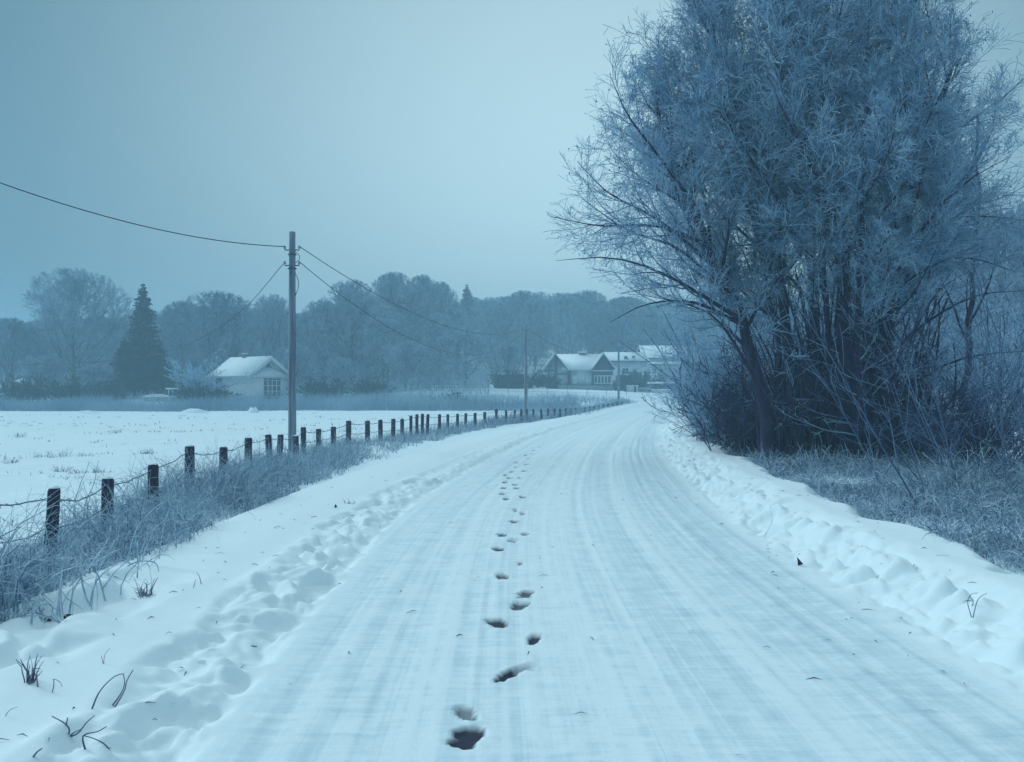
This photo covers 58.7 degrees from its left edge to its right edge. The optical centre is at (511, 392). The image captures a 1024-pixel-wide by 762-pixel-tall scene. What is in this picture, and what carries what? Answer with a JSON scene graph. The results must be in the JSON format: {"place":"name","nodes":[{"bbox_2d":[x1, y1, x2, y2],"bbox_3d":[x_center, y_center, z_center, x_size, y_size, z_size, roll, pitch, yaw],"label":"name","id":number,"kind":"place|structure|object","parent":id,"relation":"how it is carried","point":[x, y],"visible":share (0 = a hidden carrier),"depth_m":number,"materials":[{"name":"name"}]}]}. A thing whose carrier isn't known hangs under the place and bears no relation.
{"place":"outdoors","nodes":[
{"label":"outdoors","id":0,"kind":"place"},
{"bbox_2d":[0,401,1023,761],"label":"snowy road","id":1,"kind":"structure","parent":0,"point":[634,637],"depth_m":6.42,"materials":[{"name":"snow"}]},
{"bbox_2d":[15,654,43,686],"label":"grass tuft","id":2,"kind":"object","parent":1,"relation":"on","point":[29,679],"visible":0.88,"depth_m":4.86,"materials":[{"name":"plant"}]},
{"bbox_2d":[91,670,132,708],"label":"dead stalk","id":3,"kind":"object","parent":1,"relation":"on","point":[115,701],"visible":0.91,"depth_m":4.71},
{"bbox_2d":[132,576,157,599],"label":"grass tuft","id":4,"kind":"object","parent":1,"relation":"on","point":[141,592],"visible":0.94,"depth_m":7.29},
{"bbox_2d":[0,346,1023,602],"bbox_3d":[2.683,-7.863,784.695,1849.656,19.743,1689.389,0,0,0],"label":"snow ground","id":5,"kind":"structure","parent":0,"point":[18,482],"depth_m":31.67,"materials":[{"name":"snow"}]},
{"bbox_2d":[0,322,30,385],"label":"leafless tree","id":6,"kind":"object","parent":5,"relation":"on","point":[6,381],"visible":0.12,"depth_m":121.81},
{"bbox_2d":[0,317,48,386],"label":"leafless tree","id":7,"kind":"object","parent":5,"relation":"on","point":[19,343],"visible":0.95,"depth_m":103.58,"materials":[{"name":"plant"}]},
{"bbox_2d":[0,373,52,402],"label":"garden bush","id":8,"kind":"object","parent":5,"relation":"on","point":[21,389],"visible":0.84,"depth_m":91.21,"materials":[{"name":"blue plant"}]},
{"bbox_2d":[14,354,72,396],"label":"bush","id":9,"kind":"object","parent":5,"relation":"on","point":[47,367],"visible":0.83,"depth_m":97.44,"materials":[{"name":"plant"}]},
{"bbox_2d":[44,485,60,560],"bbox_3d":[-4.426,1.351,8.737,0.161,0.911,0.140,0,0,-32],"label":"fence post","id":10,"kind":"object","parent":5,"relation":"on","point":[52,489],"visible":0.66,"depth_m":8.70,"materials":[{"name":"wood"}]},
{"bbox_2d":[36,374,111,401],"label":"garden bush","id":11,"kind":"object","parent":5,"relation":"on","point":[64,390],"visible":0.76,"depth_m":92.10,"materials":[{"name":"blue plant"}]},
{"bbox_2d":[74,364,121,392],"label":"bush","id":12,"kind":"object","parent":5,"relation":"on","point":[94,373],"visible":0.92,"depth_m":96.30,"materials":[{"name":"plant"}]},
{"bbox_2d":[79,320,121,370],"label":"leafless tree","id":13,"kind":"object","parent":5,"relation":"on","point":[105,328],"visible":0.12,"depth_m":117.10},
{"bbox_2d":[77,378,131,401],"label":"garden bush","id":14,"kind":"object","parent":5,"relation":"on","point":[120,390],"visible":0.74,"depth_m":91.64,"materials":[{"name":"blue plant"}]},
{"bbox_2d":[101,476,113,531],"bbox_3d":[-4.693,1.387,10.555,0.136,0.828,0.132,0,0,25],"label":"fence post","id":15,"kind":"object","parent":5,"relation":"on","point":[109,482],"visible":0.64,"depth_m":10.51,"materials":[{"name":"wood"}]},
{"bbox_2d":[102,337,146,398],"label":"spruce tree","id":16,"kind":"object","parent":5,"relation":"on","point":[128,374],"visible":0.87,"depth_m":98.51,"materials":[{"name":"plant"}]},
{"bbox_2d":[125,283,173,396],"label":"spruce tree","id":17,"kind":"object","parent":5,"relation":"on","point":[139,333],"visible":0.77,"depth_m":102.42,"materials":[{"name":"plant"}]},
{"bbox_2d":[148,462,158,510],"bbox_3d":[-4.922,1.383,12.484,0.127,0.837,0.124,0,0,16],"label":"fence post","id":18,"kind":"object","parent":5,"relation":"on","point":[154,467],"visible":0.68,"depth_m":12.44,"materials":[{"name":"wood"}]},
{"bbox_2d":[132,346,180,395],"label":"spruce tree","id":19,"kind":"object","parent":5,"relation":"on","point":[156,372],"visible":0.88,"depth_m":99.47,"materials":[{"name":"plant"}]},
{"bbox_2d":[150,300,203,385],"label":"leafless tree","id":20,"kind":"object","parent":5,"relation":"on","point":[171,325],"visible":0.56,"depth_m":119.34,"materials":[{"name":"plant"}]},
{"bbox_2d":[185,444,194,481],"bbox_3d":[-5.114,1.308,14.439,0.138,0.963,0.138,0,0,38],"label":"fence post","id":21,"kind":"object","parent":5,"relation":"on","point":[190,447],"visible":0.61,"depth_m":14.39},
{"bbox_2d":[166,380,220,401],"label":"garden bush","id":22,"kind":"object","parent":5,"relation":"on","point":[184,394],"visible":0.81,"depth_m":90.22,"materials":[{"name":"blue plant"}]},
{"bbox_2d":[0,413,408,527],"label":"field stubble","id":23,"kind":"object","parent":5,"relation":"on","point":[138,453],"visible":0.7,"depth_m":36.38,"materials":[{"name":"plant"}]},
{"bbox_2d":[163,348,247,395],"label":"garden bush","id":24,"kind":"object","parent":5,"relation":"on","point":[197,378],"visible":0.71,"depth_m":91.52,"materials":[{"name":"plant"}]},
{"bbox_2d":[219,445,227,473],"bbox_3d":[-5.340,1.407,16.842,0.136,0.841,0.136,0,0,0],"label":"fence post","id":25,"kind":"object","parent":5,"relation":"on","point":[223,453],"visible":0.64,"depth_m":16.79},
{"bbox_2d":[209,331,266,368],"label":"leafless tree","id":26,"kind":"object","parent":5,"relation":"on","point":[241,345],"visible":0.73,"depth_m":107.31,"materials":[{"name":"plant"}]},
{"bbox_2d":[207,353,287,399],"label":"house","id":27,"kind":"structure","parent":5,"relation":"on","point":[264,373],"depth_m":99.00,"materials":[{"name":"white wood"}]},
{"bbox_2d":[263,378,280,397],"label":"window","id":28,"kind":"structure","parent":27,"relation":"in","point":[275,384],"depth_m":99.37,"materials":[{"name":"glass"}]},
{"bbox_2d":[244,293,305,362],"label":"leafless tree","id":29,"kind":"object","parent":5,"relation":"on","point":[269,309],"visible":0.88,"depth_m":117.36,"materials":[{"name":"plant"}]},
{"bbox_2d":[277,433,283,454],"bbox_3d":[-5.676,1.425,22.250,0.182,0.831,0.152,0,0,0],"label":"fence post","id":30,"kind":"object","parent":5,"relation":"on","point":[281,435],"visible":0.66,"depth_m":22.19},
{"bbox_2d":[0,402,618,507],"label":"fence wire","id":31,"kind":"object","parent":30,"relation":"attached to","point":[6,504],"visible":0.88,"depth_m":13.79,"materials":[{"name":"metal"}]},
{"bbox_2d":[283,231,300,452],"bbox_3d":[-5.989,-1.250,24.800,0.476,6.231,0.243,0,0,0],"label":"utility pole","id":32,"kind":"object","parent":5,"relation":"on","point":[292,374],"visible":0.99,"depth_m":24.72,"materials":[{"name":"brown wood"},{"name":"metal"}]},
{"bbox_2d":[0,264,282,364],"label":"power cable","id":33,"kind":"object","parent":32,"relation":"attached to","point":[155,354],"visible":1,"depth_m":50.29,"materials":[{"name":"black plastic"}]},
{"bbox_2d":[0,182,283,246],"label":"power cable","id":34,"kind":"object","parent":32,"relation":"attached to","point":[134,223],"visible":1,"depth_m":20.21,"materials":[{"name":"black plastic"}]},
{"bbox_2d":[300,262,519,354],"bbox_3d":[-2.506,-2.911,42.900,0.020,2.270,36.795,0,0,10],"label":"power cable","id":35,"kind":"object","parent":32,"relation":"attached to","point":[387,326],"visible":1,"depth_m":31.76,"materials":[{"name":"black plastic"}]},
{"bbox_2d":[300,247,521,333],"bbox_3d":[-2.531,-3.593,42.900,0.022,1.308,36.785,0,0,10],"label":"power cable","id":36,"kind":"object","parent":32,"relation":"attached to","point":[384,298],"visible":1,"depth_m":31.16,"materials":[{"name":"black plastic"}]},
{"bbox_2d":[275,343,320,390],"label":"leafless tree","id":37,"kind":"object","parent":5,"relation":"on","point":[302,356],"visible":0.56,"depth_m":103.54,"materials":[{"name":"plant"}]},
{"bbox_2d":[301,426,305,452],"bbox_3d":[-5.532,1.375,24.119,0.147,0.948,0.147,0,0,-38],"label":"fence post","id":38,"kind":"object","parent":5,"relation":"on","point":[303,435],"visible":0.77,"depth_m":24.05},
{"bbox_2d":[12,404,620,541],"bbox_3d":[1.050,1.317,48.478,4.344,0.328,83.250,0,0,10],"label":"fence wire","id":39,"kind":"object","parent":38,"relation":"attached to","point":[256,455],"visible":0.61,"depth_m":19.01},
{"bbox_2d":[0,397,629,625],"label":"frosted grass","id":40,"kind":"structure","parent":5,"relation":"on","point":[254,483],"depth_m":10.40,"materials":[{"name":"plant"}]},
{"bbox_2d":[286,374,348,398],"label":"garden bush","id":41,"kind":"object","parent":5,"relation":"on","point":[322,387],"visible":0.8,"depth_m":97.22,"materials":[{"name":"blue plant"}]},
{"bbox_2d":[296,299,356,378],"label":"leafless tree","id":42,"kind":"object","parent":5,"relation":"on","point":[312,316],"visible":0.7,"depth_m":120.67,"materials":[{"name":"plant"}]},
{"bbox_2d":[319,357,361,392],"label":"bush","id":43,"kind":"object","parent":5,"relation":"on","point":[338,365],"visible":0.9,"depth_m":105.58,"materials":[{"name":"plant"}]},
{"bbox_2d":[330,292,392,384],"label":"leafless tree","id":44,"kind":"object","parent":5,"relation":"on","point":[363,327],"visible":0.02,"depth_m":133.04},
{"bbox_2d":[345,374,396,397],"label":"garden bush","id":45,"kind":"object","parent":5,"relation":"on","point":[371,387],"visible":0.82,"depth_m":102.97,"materials":[{"name":"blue plant"}]},
{"bbox_2d":[405,274,445,379],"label":"leafless tree","id":46,"kind":"object","parent":5,"relation":"on","point":[425,281],"visible":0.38,"depth_m":154.84,"materials":[{"name":"plant"}]},
{"bbox_2d":[434,281,463,368],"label":"leafless tree","id":47,"kind":"object","parent":5,"relation":"on","point":[447,294],"visible":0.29,"depth_m":164.50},
{"bbox_2d":[432,329,500,388],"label":"leafless tree","id":48,"kind":"object","parent":5,"relation":"on","point":[468,340],"visible":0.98,"depth_m":116.59,"materials":[{"name":"plant"}]},
{"bbox_2d":[459,285,484,357],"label":"spruce tree","id":49,"kind":"object","parent":5,"relation":"on","point":[466,296],"visible":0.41,"depth_m":214.45,"materials":[{"name":"plant"}]},
{"bbox_2d":[488,368,523,388],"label":"garden bush","id":50,"kind":"object","parent":5,"relation":"on","point":[497,381],"visible":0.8,"depth_m":119.10,"materials":[{"name":"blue plant"}]},
{"bbox_2d":[478,341,534,382],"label":"leafless tree","id":51,"kind":"object","parent":5,"relation":"on","point":[510,350],"visible":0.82,"depth_m":126.88,"materials":[{"name":"plant"}]},
{"bbox_2d":[0,360,1023,433],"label":"frosted brush","id":52,"kind":"object","parent":5,"relation":"on","point":[393,401],"visible":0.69,"depth_m":78.31,"materials":[{"name":"plant"}]},
{"bbox_2d":[410,383,625,394],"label":"wire fence","id":53,"kind":"object","parent":5,"relation":"on","point":[547,388],"visible":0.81,"depth_m":111.46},
{"bbox_2d":[509,373,535,388],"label":"garden bush","id":54,"kind":"object","parent":5,"relation":"on","point":[519,381],"visible":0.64,"depth_m":118.87,"materials":[{"name":"blue plant"}]},
{"bbox_2d":[522,325,528,413],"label":"utility pole","id":55,"kind":"object","parent":5,"relation":"on","point":[525,377],"visible":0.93,"depth_m":60.91,"materials":[{"name":"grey wood"}]},
{"bbox_2d":[523,368,562,388],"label":"garden bush","id":56,"kind":"object","parent":5,"relation":"on","point":[542,380],"visible":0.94,"depth_m":117.82,"materials":[{"name":"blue plant"}]},
{"bbox_2d":[542,352,614,390],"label":"gabled house","id":57,"kind":"structure","parent":5,"relation":"on","point":[582,371],"depth_m":123.95,"materials":[{"name":"grey stone"}]},
{"bbox_2d":[594,375,610,383],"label":"window","id":58,"kind":"structure","parent":57,"relation":"in","point":[598,379],"depth_m":123.42,"materials":[{"name":"white glass"}]},
{"bbox_2d":[617,339,620,400],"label":"utility pole","id":59,"kind":"object","parent":5,"relation":"on","point":[618,388],"visible":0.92,"depth_m":91.91,"materials":[{"name":"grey wood"}]},
{"bbox_2d":[604,352,649,388],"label":"white house","id":60,"kind":"structure","parent":5,"relation":"on","point":[628,365],"depth_m":137.43,"materials":[{"name":"clear stone"}]},
{"bbox_2d":[613,369,650,391],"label":"garden bush","id":61,"kind":"object","parent":5,"relation":"on","point":[632,379],"visible":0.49,"depth_m":124.92,"materials":[{"name":"blue plant"}]},
{"bbox_2d":[620,375,650,386],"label":"hedge","id":62,"kind":"object","parent":5,"relation":"on","point":[627,377],"visible":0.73,"depth_m":125.11,"materials":[{"name":"blue plant"}]},
{"bbox_2d":[626,385,678,392],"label":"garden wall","id":63,"kind":"structure","parent":5,"relation":"on","point":[629,388],"depth_m":116.00,"materials":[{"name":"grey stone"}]},
{"bbox_2d":[637,346,694,381],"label":"white house","id":64,"kind":"structure","parent":5,"relation":"on","point":[650,354],"depth_m":148.00,"materials":[{"name":"clear stone"}]},
{"bbox_2d":[545,16,805,460],"bbox_3d":[3.451,-3.230,19.093,6.364,9.841,4.315,0,0,-36],"label":"frosted tree","id":65,"kind":"object","parent":5,"relation":"on","point":[680,194],"visible":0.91,"depth_m":19.00,"materials":[{"name":"white plant"}]},
{"bbox_2d":[647,342,724,427],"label":"frosted bush","id":66,"kind":"object","parent":5,"relation":"on","point":[665,401],"visible":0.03,"depth_m":34.12,"materials":[{"name":"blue plant"}]},
{"bbox_2d":[646,357,733,440],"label":"frosted bush","id":67,"kind":"object","parent":5,"relation":"on","point":[689,418],"visible":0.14,"depth_m":27.00,"materials":[{"name":"blue plant"}]},
{"bbox_2d":[604,294,804,432],"bbox_3d":[6.591,-0.989,31.335,7.204,5.285,7.064,0,0,0],"label":"frosted bush","id":68,"kind":"object","parent":5,"relation":"on","point":[687,331],"visible":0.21,"depth_m":31.11,"materials":[{"name":"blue plant"}]},
{"bbox_2d":[603,0,870,457],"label":"frosted tree","id":69,"kind":"object","parent":5,"relation":"on","point":[694,14],"visible":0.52,"depth_m":19.74,"materials":[{"name":"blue plant"}]},
{"bbox_2d":[672,347,802,451],"bbox_3d":[6.203,0.162,23.755,3.962,2.907,3.885,0,0,14],"label":"frosted bush","id":70,"kind":"object","parent":5,"relation":"on","point":[701,398],"visible":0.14,"depth_m":23.86,"materials":[{"name":"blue plant"}]},
{"bbox_2d":[642,346,835,454],"bbox_3d":[5.681,0.288,21.156,4.337,2.985,4.039,0,0,-26],"label":"frosted bush","id":71,"kind":"object","parent":5,"relation":"on","point":[733,424],"visible":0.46,"depth_m":21.02,"materials":[{"name":"brown plant"}]},
{"bbox_2d":[648,306,831,441],"bbox_3d":[6.781,-0.349,25.353,5.403,3.964,5.298,0,0,-15],"label":"frosted bush","id":72,"kind":"object","parent":5,"relation":"on","point":[702,381],"visible":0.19,"depth_m":25.06,"materials":[{"name":"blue plant"}]},
{"bbox_2d":[691,365,817,455],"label":"frosted bush","id":73,"kind":"object","parent":5,"relation":"on","point":[730,430],"visible":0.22,"depth_m":21.30,"materials":[{"name":"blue plant"}]},
{"bbox_2d":[708,296,804,365],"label":"leafless tree","id":74,"kind":"object","parent":5,"relation":"on","point":[748,305],"visible":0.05,"depth_m":61.34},
{"bbox_2d":[665,313,860,403],"bbox_3d":[7.769,-0.575,27.137,6.005,4.492,6.123,0,0,41],"label":"frosted bush","id":75,"kind":"object","parent":5,"relation":"on","point":[711,357],"visible":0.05,"depth_m":26.44,"materials":[{"name":"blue plant"}]},
{"bbox_2d":[704,250,834,457],"bbox_3d":[6.208,-0.983,21.160,3.569,5.231,4.847,0,0,29],"label":"sapling cluster","id":76,"kind":"object","parent":5,"relation":"on","point":[783,440],"visible":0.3,"depth_m":20.09,"materials":[{"name":"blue plant"}]},
{"bbox_2d":[713,51,833,453],"bbox_3d":[5.931,-2.944,20.682,3.236,9.259,3.044,0,0,0],"label":"frosted tree","id":77,"kind":"object","parent":5,"relation":"on","point":[778,369],"visible":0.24,"depth_m":20.24,"materials":[{"name":"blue plant"}]},
{"bbox_2d":[668,304,911,455],"bbox_3d":[6.795,-0.130,21.856,5.453,4.030,5.854,0,0,32],"label":"frosted bush","id":78,"kind":"object","parent":5,"relation":"on","point":[746,385],"visible":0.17,"depth_m":20.84,"materials":[{"name":"blue plant"}]},
{"bbox_2d":[650,0,974,462],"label":"frosted tree","id":79,"kind":"object","parent":5,"relation":"on","point":[843,325],"visible":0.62,"depth_m":18.75,"materials":[{"name":"white plant"}]},
{"bbox_2d":[700,221,945,448],"bbox_3d":[7.322,-1.171,20.627,5.332,5.754,3.926,0,0,-7],"label":"sapling cluster","id":80,"kind":"object","parent":5,"relation":"on","point":[829,398],"visible":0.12,"depth_m":20.66,"materials":[{"name":"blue plant"}]},
{"bbox_2d":[681,0,965,456],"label":"frosted tree","id":81,"kind":"object","parent":5,"relation":"on","point":[817,424],"visible":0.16,"depth_m":19.78,"materials":[{"name":"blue plant"}]},
{"bbox_2d":[733,265,918,463],"bbox_3d":[6.451,-0.717,19.967,3.212,4.708,4.362,0,0,-28],"label":"sapling cluster","id":82,"kind":"object","parent":5,"relation":"on","point":[825,432],"visible":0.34,"depth_m":19.24,"materials":[{"name":"brown plant"}]},
{"bbox_2d":[731,6,938,461],"bbox_3d":[6.643,-3.248,19.386,4.228,9.863,3.424,0,0,34],"label":"frosted tree","id":83,"kind":"object","parent":5,"relation":"on","point":[824,236],"visible":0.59,"depth_m":18.73,"materials":[{"name":"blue plant"}]},
{"bbox_2d":[717,289,952,382],"bbox_3d":[10.099,-0.938,28.695,7.204,5.285,7.064,0,0,-3],"label":"frosted bush","id":84,"kind":"object","parent":5,"relation":"on","point":[738,331],"visible":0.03,"depth_m":28.60,"materials":[{"name":"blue plant"}]},
{"bbox_2d":[731,210,970,462],"bbox_3d":[7.420,-1.087,18.643,3.748,5.493,5.089,0,0,43],"label":"sapling cluster","id":85,"kind":"object","parent":5,"relation":"on","point":[873,389],"visible":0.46,"depth_m":18.60,"materials":[{"name":"brown plant"}]},
{"bbox_2d":[685,413,1023,575],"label":"frosted grass","id":86,"kind":"structure","parent":5,"relation":"on","point":[974,497],"depth_m":12.64,"materials":[{"name":"plant"}]},
{"bbox_2d":[758,215,950,443],"bbox_3d":[8.654,-1.410,21.485,4.283,6.278,5.816,0,0,-26],"label":"sapling cluster","id":87,"kind":"object","parent":5,"relation":"on","point":[866,333],"visible":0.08,"depth_m":21.22,"materials":[{"name":"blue plant"}]},
{"bbox_2d":[725,226,988,463],"bbox_3d":[6.991,-0.985,19.329,4.847,5.231,3.569,0,0,12],"label":"sapling cluster","id":88,"kind":"object","parent":5,"relation":"on","point":[798,431],"visible":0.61,"depth_m":19.00,"materials":[{"name":"brown plant"}]},
{"bbox_2d":[790,258,938,380],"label":"leafless tree","id":89,"kind":"object","parent":5,"relation":"on","point":[833,314],"visible":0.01,"depth_m":57.42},
{"bbox_2d":[714,205,1023,512],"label":"frosted bush","id":90,"kind":"object","parent":5,"relation":"on","point":[928,425],"visible":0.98,"depth_m":13.21,"materials":[{"name":"plant"}]},
{"bbox_2d":[778,51,978,460],"bbox_3d":[7.397,-2.614,18.132,2.883,8.599,3.217,0,0,-25],"label":"frosted tree","id":91,"kind":"object","parent":5,"relation":"on","point":[887,262],"visible":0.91,"depth_m":17.98,"materials":[{"name":"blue plant"}]},
{"bbox_2d":[796,51,980,453],"bbox_3d":[7.971,-2.873,19.658,4.152,9.189,2.989,0,0,0],"label":"frosted tree","id":92,"kind":"object","parent":5,"relation":"on","point":[852,296],"visible":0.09,"depth_m":19.20,"materials":[{"name":"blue plant"}]},
{"bbox_2d":[764,0,1023,452],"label":"frosted tree","id":93,"kind":"object","parent":5,"relation":"on","point":[870,36],"visible":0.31,"depth_m":18.66,"materials":[{"name":"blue plant"}]},
{"bbox_2d":[767,314,1021,443],"bbox_3d":[9.288,-0.293,23.242,6.059,4.478,6.505,0,0,12],"label":"frosted bush","id":94,"kind":"object","parent":5,"relation":"on","point":[939,392],"visible":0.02,"depth_m":22.12,"materials":[{"name":"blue plant"}]},
{"bbox_2d":[824,100,991,439],"bbox_3d":[9.209,-2.585,21.639,4.493,8.682,4.017,0,0,0],"label":"frosted tree","id":95,"kind":"object","parent":5,"relation":"on","point":[903,316],"visible":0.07,"depth_m":21.23,"materials":[{"name":"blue plant"}]},
{"bbox_2d":[824,245,1023,479],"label":"frosted bush","id":96,"kind":"object","parent":5,"relation":"on","point":[998,413],"visible":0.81,"depth_m":14.68,"materials":[{"name":"plant"}]},
{"bbox_2d":[832,0,1023,461],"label":"frosted tree","id":97,"kind":"object","parent":5,"relation":"on","point":[970,203],"visible":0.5,"depth_m":18.65,"materials":[{"name":"white plant"}]},
{"bbox_2d":[847,365,1023,469],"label":"frosted bush","id":98,"kind":"object","parent":5,"relation":"on","point":[975,433],"visible":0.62,"depth_m":16.24,"materials":[{"name":"brown plant"}]},
{"bbox_2d":[874,257,996,400],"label":"leafless tree","id":99,"kind":"object","parent":5,"relation":"on","point":[933,334],"visible":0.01,"depth_m":49.07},
{"bbox_2d":[854,302,1023,458],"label":"frosted bush","id":100,"kind":"object","parent":5,"relation":"on","point":[959,385],"visible":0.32,"depth_m":19.40,"materials":[{"name":"plant"}]},
{"bbox_2d":[861,359,1022,464],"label":"frosted bush","id":101,"kind":"object","parent":5,"relation":"on","point":[915,409],"visible":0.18,"depth_m":18.73,"materials":[{"name":"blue plant"}]},
{"bbox_2d":[878,263,1013,460],"bbox_3d":[9.220,-0.685,20.031,3.212,4.708,4.362,0,0,-15],"label":"sapling cluster","id":102,"kind":"object","parent":5,"relation":"on","point":[937,344],"visible":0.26,"depth_m":19.79,"materials":[{"name":"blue plant"}]},
{"bbox_2d":[884,261,1023,448],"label":"frosted bush","id":103,"kind":"object","parent":5,"relation":"on","point":[948,332],"visible":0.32,"depth_m":26.29,"materials":[{"name":"white plant"}]},
{"bbox_2d":[888,213,1023,390],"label":"leafless tree","id":104,"kind":"object","parent":5,"relation":"on","point":[976,299],"visible":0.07,"depth_m":41.36,"materials":[{"name":"plant"}]},
{"bbox_2d":[913,115,1022,450],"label":"frosted tree","id":105,"kind":"object","parent":5,"relation":"on","point":[969,309],"visible":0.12,"depth_m":22.30,"materials":[{"name":"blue plant"}]},
{"bbox_2d":[919,202,1023,397],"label":"leafless tree","id":106,"kind":"object","parent":5,"relation":"on","point":[1016,283],"visible":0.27,"depth_m":34.21,"materials":[{"name":"plant"}]},
{"bbox_2d":[0,0,1023,373],"label":"sky","id":107,"kind":"structure","parent":0,"point":[411,138],"materials":[{"name":"blue"}]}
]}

